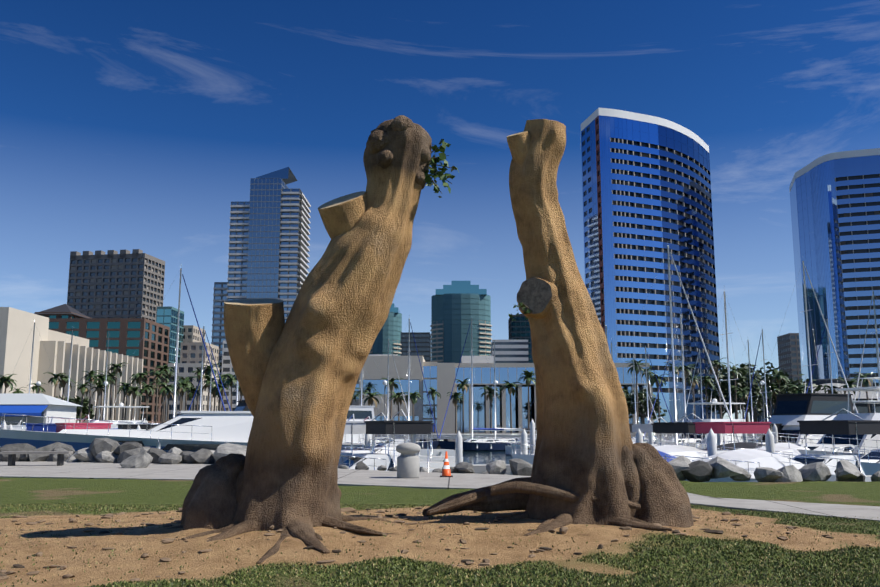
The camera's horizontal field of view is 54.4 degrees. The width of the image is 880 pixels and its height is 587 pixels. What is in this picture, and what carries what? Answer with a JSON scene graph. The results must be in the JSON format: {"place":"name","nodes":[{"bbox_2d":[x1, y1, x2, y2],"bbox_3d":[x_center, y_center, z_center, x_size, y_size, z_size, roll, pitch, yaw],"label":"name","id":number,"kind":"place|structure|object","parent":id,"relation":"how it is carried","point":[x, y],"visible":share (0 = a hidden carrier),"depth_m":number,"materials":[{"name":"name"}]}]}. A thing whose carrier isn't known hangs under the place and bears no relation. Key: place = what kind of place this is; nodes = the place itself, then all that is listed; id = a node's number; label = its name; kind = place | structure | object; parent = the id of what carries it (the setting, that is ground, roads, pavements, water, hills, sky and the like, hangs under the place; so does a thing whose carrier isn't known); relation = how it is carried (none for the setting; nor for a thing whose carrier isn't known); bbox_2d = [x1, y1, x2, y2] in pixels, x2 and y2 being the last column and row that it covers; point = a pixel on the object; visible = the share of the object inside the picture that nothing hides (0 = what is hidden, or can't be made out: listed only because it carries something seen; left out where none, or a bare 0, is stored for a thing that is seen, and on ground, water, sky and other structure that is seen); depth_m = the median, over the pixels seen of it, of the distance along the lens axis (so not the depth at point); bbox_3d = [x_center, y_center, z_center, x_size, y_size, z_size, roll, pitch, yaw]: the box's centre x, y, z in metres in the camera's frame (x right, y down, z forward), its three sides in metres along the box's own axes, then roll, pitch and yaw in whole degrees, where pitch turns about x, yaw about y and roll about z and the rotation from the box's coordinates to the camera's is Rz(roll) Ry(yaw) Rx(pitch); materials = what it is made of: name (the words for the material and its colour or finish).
{"place":"outdoors","nodes":[
{"label":"outdoors","id":0,"kind":"place"},
{"bbox_2d":[34,304,169,423],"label":"brick building","id":1,"kind":"structure","parent":0,"point":[127,335],"depth_m":334.92,"materials":[{"name":"brown brick"}]},
{"bbox_2d":[67,249,164,321],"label":"grid tower","id":2,"kind":"structure","parent":0,"point":[115,284],"depth_m":437.06,"materials":[{"name":"grey concrete"}]},
{"bbox_2d":[154,326,230,418],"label":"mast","id":3,"kind":"object","parent":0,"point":[200,399],"visible":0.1,"depth_m":98.90,"materials":[{"name":"white"}]},
{"bbox_2d":[211,167,310,410],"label":"condo tower","id":4,"kind":"structure","parent":0,"point":[268,254],"depth_m":462.96,"materials":[{"name":"grey"}]},
{"bbox_2d":[0,432,879,586],"bbox_3d":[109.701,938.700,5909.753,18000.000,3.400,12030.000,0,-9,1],"label":"ground","id":5,"kind":"structure","parent":0,"point":[26,491],"depth_m":9.59,"materials":[{"name":"brown soil"}]},
{"bbox_2d":[0,393,80,424],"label":"pavilion","id":6,"kind":"structure","parent":5,"relation":"on","point":[37,404],"depth_m":76.49,"materials":[{"name":"white painted metal"},{"name":"blue canvas"}]},
{"bbox_2d":[0,307,142,422],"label":"cream hall","id":7,"kind":"structure","parent":5,"relation":"on","point":[16,328],"depth_m":214.47,"materials":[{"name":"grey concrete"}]},
{"bbox_2d":[156,306,183,362],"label":"teal slab","id":8,"kind":"structure","parent":5,"relation":"on","point":[167,316],"depth_m":387.03,"materials":[{"name":"teal glass"}]},
{"bbox_2d":[165,363,219,420],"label":"building","id":9,"kind":"structure","parent":5,"relation":"on","point":[185,369],"depth_m":300.78,"materials":[{"name":"grey"}]},
{"bbox_2d":[183,325,205,341],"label":"building","id":10,"kind":"structure","parent":5,"relation":"on","point":[191,333],"depth_m":404.71,"materials":[{"name":"grey concrete"}]},
{"bbox_2d":[180,342,218,365],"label":"building","id":11,"kind":"structure","parent":5,"relation":"on","point":[192,351],"depth_m":362.74,"materials":[{"name":"grey"}]},
{"bbox_2d":[220,341,244,410],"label":"building","id":12,"kind":"structure","parent":5,"relation":"on","point":[227,367],"depth_m":380.71,"materials":[{"name":"grey"}]},
{"bbox_2d":[181,115,431,563],"bbox_3d":[-1.785,0.440,10.245,2.787,5.291,2.531,-8,-12,41],"label":"trunk","id":13,"kind":"object","parent":5,"relation":"on","point":[297,372],"visible":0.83,"depth_m":10.00,"materials":[{"name":"brown plant"}]},
{"bbox_2d":[425,139,459,197],"bbox_3d":[-0.037,-1.548,10.614,0.558,0.744,0.318,0,-9,1],"label":"sprout","id":14,"kind":"object","parent":13,"relation":"attached to","point":[434,161],"visible":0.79,"depth_m":10.58,"materials":[{"name":"green plant"}]},
{"bbox_2d":[369,303,401,355],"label":"building","id":15,"kind":"structure","parent":5,"relation":"on","point":[391,328],"depth_m":645.78,"materials":[{"name":"teal glass"}]},
{"bbox_2d":[36,380,764,433],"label":"lamp posts","id":16,"kind":"object","parent":5,"relation":"on","point":[762,383],"visible":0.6,"depth_m":169.10,"materials":[{"name":"grey"}]},
{"bbox_2d":[400,332,430,361],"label":"building","id":17,"kind":"structure","parent":5,"relation":"on","point":[422,341],"depth_m":652.33,"materials":[{"name":"grey"}]},
{"bbox_2d":[166,512,673,541],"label":"surface roots","id":18,"kind":"object","parent":5,"relation":"on","point":[235,528],"visible":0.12,"depth_m":9.49,"materials":[{"name":"brown plant"}]},
{"bbox_2d":[0,507,869,581],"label":"mulch debris","id":19,"kind":"object","parent":5,"relation":"on","point":[347,510],"visible":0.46,"depth_m":9.91,"materials":[{"name":"brown wood"}]},
{"bbox_2d":[0,358,874,433],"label":"palms","id":20,"kind":"object","parent":5,"relation":"on","point":[165,389],"visible":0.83,"depth_m":178.52,"materials":[{"name":"green plant"}]},
{"bbox_2d":[0,438,879,481],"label":"riprap","id":21,"kind":"object","parent":5,"relation":"on","point":[125,454],"visible":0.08,"depth_m":26.91,"materials":[{"name":"grey stone"}]},
{"bbox_2d":[56,361,828,432],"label":"trees","id":22,"kind":"object","parent":5,"relation":"on","point":[743,382],"visible":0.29,"depth_m":196.86,"materials":[{"name":"green plant"}]},
{"bbox_2d":[430,281,491,362],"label":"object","id":23,"kind":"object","parent":5,"relation":"on","point":[456,306],"visible":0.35,"depth_m":606.66,"materials":[{"name":"teal glass"}]},
{"bbox_2d":[352,354,653,432],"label":"convention center building","id":24,"kind":"structure","parent":5,"relation":"on","point":[439,378],"depth_m":229.56,"materials":[{"name":"blue"}]},
{"bbox_2d":[491,340,528,362],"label":"white office","id":25,"kind":"structure","parent":5,"relation":"on","point":[513,351],"depth_m":500.17,"materials":[{"name":"grey"}]},
{"bbox_2d":[422,119,693,535],"bbox_3d":[1.516,0.401,11.267,3.433,5.654,2.196,2,-9,-9],"label":"trunk","id":26,"kind":"object","parent":5,"relation":"on","point":[593,463],"visible":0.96,"depth_m":10.88,"materials":[{"name":"brown plant"}]},
{"bbox_2d":[509,300,532,321],"bbox_3d":[1.046,0.226,11.083,0.326,0.295,0.166,-2,-9,11],"label":"sprout","id":27,"kind":"object","parent":26,"relation":"attached to","point":[528,310],"visible":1,"depth_m":11.10,"materials":[{"name":"green plant"}]},
{"bbox_2d":[777,333,801,384],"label":"building","id":28,"kind":"structure","parent":5,"relation":"on","point":[789,358],"depth_m":498.61,"materials":[{"name":"grey concrete"}]},
{"bbox_2d":[750,378,879,421],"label":"yacht","id":29,"kind":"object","parent":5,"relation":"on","point":[862,407],"depth_m":226.36,"materials":[{"name":"grey"}]},
{"bbox_2d":[0,461,879,521],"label":"path","id":30,"kind":"structure","parent":0,"point":[151,471],"depth_m":23.30,"materials":[{"name":"concrete"}]},
{"bbox_2d":[0,451,72,465],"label":"bench","id":31,"kind":"object","parent":30,"relation":"on","point":[12,458],"visible":1,"depth_m":31.20,"materials":[{"name":"grey concrete"}]},
{"bbox_2d":[396,442,420,477],"bbox_3d":[-0.875,4.591,23.588,0.700,0.960,0.700,0,-9,1],"label":"trash can","id":32,"kind":"object","parent":30,"relation":"on","point":[408,459],"visible":1,"depth_m":23.34,"materials":[{"name":"concrete"}]},
{"bbox_2d":[440,451,452,476],"bbox_3d":[0.179,4.791,24.034,0.360,0.705,0.360,0,-9,1],"label":"traffic cone","id":33,"kind":"object","parent":30,"relation":"on","point":[446,472],"visible":1,"depth_m":23.94,"materials":[{"name":"orange plastic"}]},
{"bbox_2d":[0,0,879,421],"label":"sky","id":34,"kind":"structure","parent":0,"point":[129,125],"materials":[{"name":"blue"}]},
{"bbox_2d":[378,434,536,440],"bbox_3d":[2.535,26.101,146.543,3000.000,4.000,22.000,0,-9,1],"label":"dock","id":35,"kind":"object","parent":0,"point":[464,436],"depth_m":135.94,"materials":[{"name":"concrete"}]},
{"bbox_2d":[437,445,512,474],"bbox_3d":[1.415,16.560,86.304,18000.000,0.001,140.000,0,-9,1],"label":"water","id":36,"kind":"structure","parent":0,"point":[478,457],"depth_m":86.80,"materials":[{"name":"teal liquid"}]},
{"bbox_2d":[0,420,25,430],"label":"boat","id":37,"kind":"object","parent":36,"relation":"on","point":[17,427],"visible":0.02,"depth_m":71.21,"materials":[{"name":"white plastic"}]},
{"bbox_2d":[6,323,62,392],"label":"sailboat mast","id":38,"kind":"object","parent":36,"relation":"in","point":[31,371],"visible":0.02,"depth_m":115.27,"materials":[{"name":"white"}]},
{"bbox_2d":[24,416,55,431],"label":"boat","id":39,"kind":"object","parent":36,"relation":"on","point":[39,427],"visible":0.06,"depth_m":48.86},
{"bbox_2d":[35,329,98,409],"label":"sailboat mast","id":40,"kind":"object","parent":36,"relation":"in","point":[70,368],"visible":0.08,"depth_m":109.90,"materials":[{"name":"white"}]},
{"bbox_2d":[1,420,147,429],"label":"dock","id":41,"kind":"object","parent":36,"relation":"in","point":[11,427],"visible":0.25,"depth_m":65.69,"materials":[{"name":"concrete"}]},
{"bbox_2d":[55,415,112,432],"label":"boat","id":42,"kind":"object","parent":36,"relation":"on","point":[59,428],"visible":0.02,"depth_m":45.43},
{"bbox_2d":[73,332,129,419],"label":"sailboat mast","id":43,"kind":"object","parent":36,"relation":"in","point":[106,374],"visible":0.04,"depth_m":137.21,"materials":[{"name":"white"}]},
{"bbox_2d":[88,395,148,427],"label":"boat","id":44,"kind":"object","parent":36,"relation":"in","point":[114,424],"visible":0.08,"depth_m":81.76,"materials":[{"name":"white"}]},
{"bbox_2d":[117,418,156,429],"bbox_3d":[-22.021,10.669,59.274,9.665,4.080,3.343,5,-10,-29],"label":"cruiser","id":45,"kind":"object","parent":36,"relation":"on","point":[134,426],"visible":0.04,"depth_m":59.02,"materials":[{"name":"white plastic"}]},
{"bbox_2d":[96,268,225,428],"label":"sailboat","id":46,"kind":"object","parent":36,"relation":"on","point":[176,368],"visible":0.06,"depth_m":73.40,"materials":[{"name":"white metal"}]},
{"bbox_2d":[0,411,364,452],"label":"yacht","id":47,"kind":"object","parent":36,"relation":"on","point":[193,431],"visible":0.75,"depth_m":44.48,"materials":[{"name":"white plastic"}]},
{"bbox_2d":[188,349,233,410],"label":"sailboat mast","id":48,"kind":"object","parent":36,"relation":"in","point":[210,384],"visible":0.04,"depth_m":118.75,"materials":[{"name":"white"}]},
{"bbox_2d":[205,345,238,405],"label":"sailboat mast","id":49,"kind":"object","parent":36,"relation":"in","point":[237,395],"visible":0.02,"depth_m":87.29,"materials":[{"name":"white metal"}]},
{"bbox_2d":[234,400,249,410],"bbox_3d":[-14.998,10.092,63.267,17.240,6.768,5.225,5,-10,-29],"label":"yacht flybridge canvas","id":50,"kind":"object","parent":36,"relation":"on","point":[241,406],"depth_m":63.47,"materials":[{"name":"blue fabric"}]},
{"bbox_2d":[343,406,375,443],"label":"boat","id":51,"kind":"object","parent":36,"relation":"on","point":[361,413],"depth_m":77.35,"materials":[{"name":"white"}]},
{"bbox_2d":[338,421,388,464],"bbox_3d":[-4.149,7.089,35.214,7.165,3.624,3.342,4,-10,-22],"label":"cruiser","id":52,"kind":"object","parent":36,"relation":"on","point":[355,427],"visible":0.02,"depth_m":34.58,"materials":[{"name":"white"}]},
{"bbox_2d":[348,414,396,465],"bbox_3d":[-5.579,8.120,43.183,8.165,4.080,3.344,3,-10,-19],"label":"boat","id":53,"kind":"object","parent":36,"relation":"on","point":[373,434],"depth_m":43.19,"materials":[{"name":"white"}]},
{"bbox_2d":[359,352,395,444],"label":"sailboat","id":54,"kind":"object","parent":36,"relation":"in","point":[376,442],"visible":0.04,"depth_m":94.08,"materials":[{"name":"white metal"}]},
{"bbox_2d":[338,409,432,471],"bbox_3d":[-2.413,6.545,33.236,6.665,4.080,3.342,4,-10,-26],"label":"boat","id":55,"kind":"object","parent":36,"relation":"on","point":[373,461],"visible":0.19,"depth_m":32.73,"materials":[{"name":"white"}]},
{"bbox_2d":[345,416,425,461],"bbox_3d":[-5.505,9.370,51.072,9.165,4.080,3.343,5,-10,-29],"label":"boat","id":56,"kind":"object","parent":36,"relation":"on","point":[389,440],"visible":0.04,"depth_m":51.93,"materials":[{"name":"white"}]},
{"bbox_2d":[369,337,409,441],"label":"sailboat","id":57,"kind":"object","parent":36,"relation":"in","point":[386,437],"visible":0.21,"depth_m":133.29,"materials":[{"name":"white"}]},
{"bbox_2d":[341,412,441,471],"bbox_3d":[-3.779,7.487,39.182,8.665,4.080,3.345,6,-11,-33],"label":"boat","id":58,"kind":"object","parent":36,"relation":"on","point":[431,469],"depth_m":39.58,"materials":[{"name":"white"}]},
{"bbox_2d":[342,423,454,467],"bbox_3d":[-2.759,8.804,46.039,8.165,3.624,3.346,7,-12,-38],"label":"boat","id":59,"kind":"object","parent":36,"relation":"on","point":[381,450],"visible":0.17,"depth_m":45.66,"materials":[{"name":"white"}]},
{"bbox_2d":[342,424,454,461],"bbox_3d":[-2.890,10.527,56.919,8.665,3.624,3.341,4,-10,-25],"label":"motorboat","id":60,"kind":"object","parent":36,"relation":"on","point":[441,458],"visible":0.12,"depth_m":56.69,"materials":[{"name":"white plastic"}]},
{"bbox_2d":[376,319,438,448],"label":"sailboat","id":61,"kind":"object","parent":36,"relation":"in","point":[422,444],"visible":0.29,"depth_m":112.64,"materials":[{"name":"white"}]},
{"bbox_2d":[360,420,454,455],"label":"motorboat","id":62,"kind":"object","parent":36,"relation":"on","point":[436,452],"visible":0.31,"depth_m":76.22,"materials":[{"name":"white"}]},
{"bbox_2d":[365,419,534,472],"bbox_3d":[2.154,10.481,52.876,16.571,5.550,12.307,1,-9,-8],"label":"dock","id":63,"kind":"object","parent":36,"relation":"in","point":[479,467],"visible":0.02,"depth_m":57.07,"materials":[{"name":"concrete"}]},
{"bbox_2d":[438,318,520,450],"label":"sailboat","id":64,"kind":"object","parent":36,"relation":"in","point":[477,444],"visible":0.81,"depth_m":112.41,"materials":[{"name":"white"}]},
{"bbox_2d":[464,340,535,443],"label":"sailboat","id":65,"kind":"object","parent":36,"relation":"in","point":[506,440],"visible":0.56,"depth_m":115.68,"materials":[{"name":"white"}]},
{"bbox_2d":[493,361,536,442],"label":"sailboat","id":66,"kind":"object","parent":36,"relation":"in","point":[519,428],"visible":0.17,"depth_m":125.56,"materials":[{"name":"white"}]},
{"bbox_2d":[505,401,536,454],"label":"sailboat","id":67,"kind":"object","parent":36,"relation":"in","point":[508,450],"visible":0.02,"depth_m":94.24,"materials":[{"name":"white"}]},
{"bbox_2d":[514,441,529,454],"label":"boat","id":68,"kind":"object","parent":36,"relation":"on","point":[517,451],"visible":0.1,"depth_m":60.61,"materials":[{"name":"white"}]},
{"bbox_2d":[511,438,535,453],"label":"boat","id":69,"kind":"object","parent":36,"relation":"on","point":[513,446],"visible":0.19,"depth_m":79.92,"materials":[{"name":"white"}]},
{"bbox_2d":[511,424,632,463],"bbox_3d":[8.576,9.329,50.813,10.898,4.080,3.345,6,-11,-32],"label":"motorboat","id":70,"kind":"object","parent":36,"relation":"on","point":[529,458],"visible":0.12,"depth_m":48.01,"materials":[{"name":"white"}]},
{"bbox_2d":[455,429,774,465],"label":"piles","id":71,"kind":"object","parent":36,"relation":"in","point":[712,443],"visible":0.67,"depth_m":42.89,"materials":[{"name":"grey"}]},
{"bbox_2d":[609,342,645,442],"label":"sailboat","id":72,"kind":"object","parent":36,"relation":"in","point":[622,374],"visible":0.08,"depth_m":103.16,"materials":[{"name":"white"}]},
{"bbox_2d":[622,353,664,440],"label":"sailboat","id":73,"kind":"object","parent":36,"relation":"in","point":[635,396],"visible":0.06,"depth_m":119.99,"materials":[{"name":"white"}]},
{"bbox_2d":[631,345,678,441],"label":"sailboat","id":74,"kind":"object","parent":36,"relation":"in","point":[651,396],"visible":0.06,"depth_m":119.23,"materials":[{"name":"white"}]},
{"bbox_2d":[632,417,684,445],"bbox_3d":[12.903,9.787,53.702,9.165,4.080,3.343,5,-10,-29],"label":"boat","id":75,"kind":"object","parent":36,"relation":"on","point":[644,427],"visible":0.04,"depth_m":53.78,"materials":[{"name":"white"}]},
{"bbox_2d":[657,450,676,461],"bbox_3d":[6.745,7.086,31.973,7.165,2.617,3.342,4,-10,-22],"label":"cover","id":76,"kind":"object","parent":36,"relation":"on","point":[663,455],"visible":0.02,"depth_m":31.91,"materials":[{"name":"blue"}]},
{"bbox_2d":[651,415,690,444],"bbox_3d":[12.940,9.005,48.770,9.165,4.080,3.343,4,-10,-21],"label":"cruiser","id":77,"kind":"object","parent":36,"relation":"on","point":[675,421],"depth_m":49.68,"materials":[{"name":"black"}]},
{"bbox_2d":[643,350,703,443],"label":"sailboat","id":78,"kind":"object","parent":36,"relation":"in","point":[655,401],"visible":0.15,"depth_m":108.59,"materials":[{"name":"white"}]},
{"bbox_2d":[619,246,739,447],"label":"sailboat","id":79,"kind":"object","parent":36,"relation":"in","point":[674,393],"visible":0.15,"depth_m":66.32,"materials":[{"name":"white"}]},
{"bbox_2d":[653,445,707,461],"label":"covered boat","id":80,"kind":"object","parent":36,"relation":"on","point":[679,450],"depth_m":36.93,"materials":[{"name":"white fabric"}]},
{"bbox_2d":[643,309,720,442],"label":"sailboat","id":81,"kind":"object","parent":36,"relation":"in","point":[683,389],"visible":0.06,"depth_m":73.02,"materials":[{"name":"white metal"}]},
{"bbox_2d":[653,413,724,449],"bbox_3d":[11.250,7.757,40.885,9.165,4.080,3.345,6,-11,-33],"label":"canopy","id":82,"kind":"object","parent":36,"relation":"on","point":[674,427],"visible":0.08,"depth_m":40.95,"materials":[{"name":"black fabric"}]},
{"bbox_2d":[654,392,745,448],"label":"motor yacht","id":83,"kind":"object","parent":36,"relation":"in","point":[693,437],"visible":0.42,"depth_m":69.82,"materials":[{"name":"white"}]},
{"bbox_2d":[679,346,724,435],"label":"sailboat","id":84,"kind":"object","parent":36,"relation":"in","point":[701,384],"visible":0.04,"depth_m":126.44,"materials":[{"name":"white"}]},
{"bbox_2d":[648,420,777,445],"bbox_3d":[25.572,10.951,55.847,27.808,5.550,18.803,0,-9,1],"label":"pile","id":85,"kind":"object","parent":36,"relation":"in","point":[719,436],"visible":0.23,"depth_m":48.59,"materials":[{"name":"concrete"}]},
{"bbox_2d":[665,291,769,448],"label":"sailboat","id":86,"kind":"object","parent":36,"relation":"in","point":[725,307],"visible":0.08,"depth_m":69.72,"materials":[{"name":"white metal"}]},
{"bbox_2d":[693,422,770,456],"bbox_3d":[12.479,7.667,38.864,8.665,3.624,3.342,4,-10,-22],"label":"canopy","id":87,"kind":"object","parent":36,"relation":"on","point":[733,428],"visible":0.04,"depth_m":38.54,"materials":[{"name":"red fabric"}]},
{"bbox_2d":[662,449,803,481],"bbox_3d":[10.232,6.761,29.923,8.165,2.617,3.345,6,-11,-33],"label":"covered boat","id":88,"kind":"object","parent":36,"relation":"on","point":[750,461],"visible":0.21,"depth_m":29.46,"materials":[{"name":"white fabric"}]},
{"bbox_2d":[702,442,765,449],"bbox_3d":[15.080,9.095,44.659,11.092,2.617,3.342,4,-10,-26],"label":"cruiser","id":89,"kind":"object","parent":36,"relation":"on","point":[748,445],"visible":0.02,"depth_m":44.55,"materials":[{"name":"white"}]},
{"bbox_2d":[693,416,783,448],"bbox_3d":[18.631,9.301,50.634,10.165,4.080,3.343,5,-10,-29],"label":"boat","id":90,"kind":"object","parent":36,"relation":"on","point":[779,427],"visible":0.12,"depth_m":50.30,"materials":[{"name":"white"}]},
{"bbox_2d":[720,340,771,440],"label":"sailboat","id":91,"kind":"object","parent":36,"relation":"in","point":[749,438],"visible":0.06,"depth_m":122.24,"materials":[{"name":"white"}]},
{"bbox_2d":[717,443,809,458],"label":"boat","id":92,"kind":"object","parent":36,"relation":"on","point":[786,448],"visible":0.15,"depth_m":42.09,"materials":[{"name":"white"}]},
{"bbox_2d":[744,329,783,441],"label":"sailboat","id":93,"kind":"object","parent":36,"relation":"in","point":[765,392],"visible":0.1,"depth_m":114.76,"materials":[{"name":"white"}]},
{"bbox_2d":[720,380,853,444],"bbox_3d":[20.922,8.111,50.756,12.802,6.768,4.632,6,-11,-32],"label":"motor yacht","id":94,"kind":"object","parent":36,"relation":"on","point":[790,410],"visible":0.27,"depth_m":50.56,"materials":[{"name":"white"}]},
{"bbox_2d":[752,261,857,414],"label":"sailboat","id":95,"kind":"object","parent":36,"relation":"in","point":[809,365],"visible":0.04,"depth_m":80.14,"materials":[{"name":"white metal"}]},
{"bbox_2d":[755,386,879,458],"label":"yacht","id":96,"kind":"object","parent":36,"relation":"in","point":[868,443],"visible":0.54,"depth_m":43.14,"materials":[{"name":"white plastic"}]},
{"bbox_2d":[755,377,879,441],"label":"yacht","id":97,"kind":"object","parent":36,"relation":"on","point":[877,401],"visible":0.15,"depth_m":67.48,"materials":[{"name":"white plastic"}]},
{"bbox_2d":[771,409,879,481],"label":"cruiser","id":98,"kind":"object","parent":36,"relation":"on","point":[850,427],"visible":0.27,"depth_m":31.53,"materials":[{"name":"white"}]},
{"bbox_2d":[806,319,873,407],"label":"sailboat","id":99,"kind":"object","parent":36,"relation":"in","point":[826,361],"visible":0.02,"depth_m":99.08,"materials":[{"name":"white"}]},
{"bbox_2d":[825,447,879,474],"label":"boat","id":100,"kind":"object","parent":36,"relation":"on","point":[870,462],"visible":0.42,"depth_m":38.77,"materials":[{"name":"white"}]},
{"bbox_2d":[853,291,879,408],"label":"sailboat","id":101,"kind":"object","parent":36,"relation":"in","point":[872,339],"visible":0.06,"depth_m":93.32,"materials":[{"name":"white"}]},
{"bbox_2d":[858,344,879,409],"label":"sailboat","id":102,"kind":"object","parent":36,"relation":"in","point":[877,366],"visible":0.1,"depth_m":120.30,"materials":[{"name":"white"}]},
{"bbox_2d":[508,315,533,362],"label":"dark glass tower","id":103,"kind":"structure","parent":0,"point":[519,328],"depth_m":562.25,"materials":[{"name":"teal glass"}]},
{"bbox_2d":[580,108,719,423],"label":"hotel tower","id":104,"kind":"structure","parent":0,"point":[646,190],"depth_m":297.90,"materials":[{"name":"blue glass"}]},
{"bbox_2d":[789,148,879,386],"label":"hotel tower","id":105,"kind":"structure","parent":0,"point":[835,206],"depth_m":340.30,"materials":[{"name":"blue glass"}]}
]}

